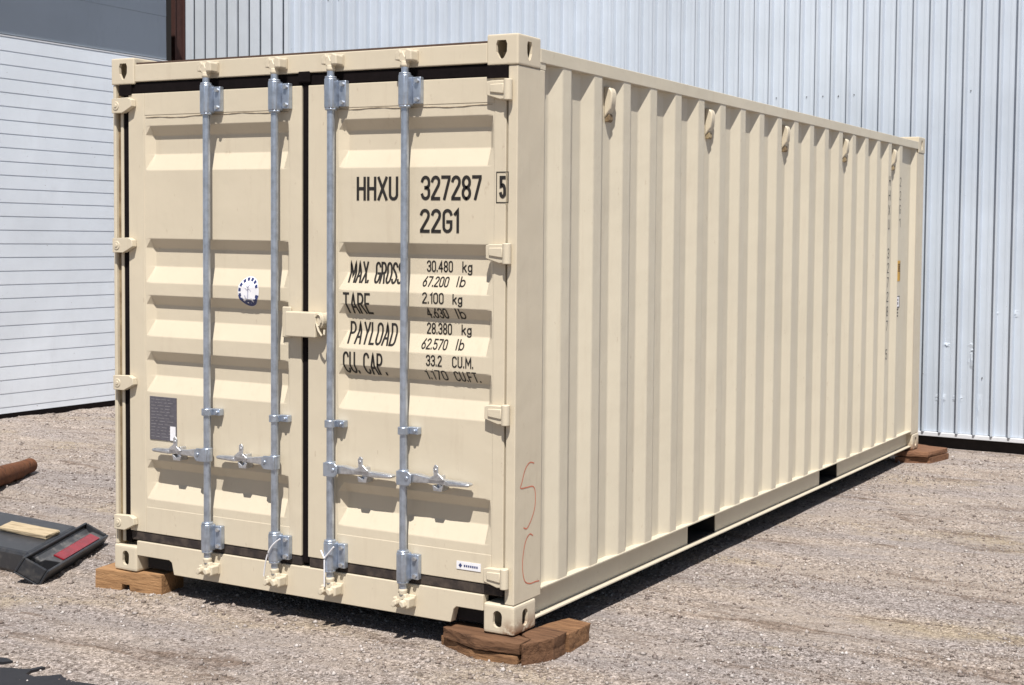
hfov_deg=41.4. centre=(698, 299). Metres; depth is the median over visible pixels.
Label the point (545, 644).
timber block
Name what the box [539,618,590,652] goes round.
timber block
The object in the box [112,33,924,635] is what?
shipping container
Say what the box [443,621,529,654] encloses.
timber block
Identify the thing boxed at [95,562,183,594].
timber block
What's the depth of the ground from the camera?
6.51 m
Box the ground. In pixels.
[0,406,1023,684]
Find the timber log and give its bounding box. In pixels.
[0,458,37,486]
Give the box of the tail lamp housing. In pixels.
[0,512,107,584]
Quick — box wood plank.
[0,521,59,538]
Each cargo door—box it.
[112,59,326,578]
[308,51,512,600]
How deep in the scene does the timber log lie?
9.64 m
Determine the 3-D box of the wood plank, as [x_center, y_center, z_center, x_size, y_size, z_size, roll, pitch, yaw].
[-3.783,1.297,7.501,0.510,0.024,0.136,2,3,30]
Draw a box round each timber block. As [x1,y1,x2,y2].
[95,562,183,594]
[441,635,521,664]
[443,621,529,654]
[517,627,566,665]
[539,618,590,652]
[894,444,947,456]
[895,453,948,463]
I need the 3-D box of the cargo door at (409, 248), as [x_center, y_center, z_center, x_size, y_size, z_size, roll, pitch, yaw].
[-1.314,0.132,5.939,1.136,2.455,0.134,2,3,26]
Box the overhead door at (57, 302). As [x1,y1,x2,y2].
[0,34,166,418]
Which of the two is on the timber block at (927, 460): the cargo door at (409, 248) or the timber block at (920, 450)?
the timber block at (920, 450)
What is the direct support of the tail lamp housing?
on the ground
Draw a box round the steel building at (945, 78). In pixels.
[185,0,1023,454]
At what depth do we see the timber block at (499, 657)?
5.75 m
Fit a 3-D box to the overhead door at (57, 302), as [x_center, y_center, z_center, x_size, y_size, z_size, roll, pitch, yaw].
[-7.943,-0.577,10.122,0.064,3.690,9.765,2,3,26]
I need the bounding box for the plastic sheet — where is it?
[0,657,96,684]
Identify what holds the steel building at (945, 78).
on the ground
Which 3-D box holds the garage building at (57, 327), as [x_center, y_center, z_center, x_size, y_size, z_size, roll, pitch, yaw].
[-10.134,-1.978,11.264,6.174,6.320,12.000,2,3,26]
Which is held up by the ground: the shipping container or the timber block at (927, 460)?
the timber block at (927, 460)
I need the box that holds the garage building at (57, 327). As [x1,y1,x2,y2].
[0,0,184,418]

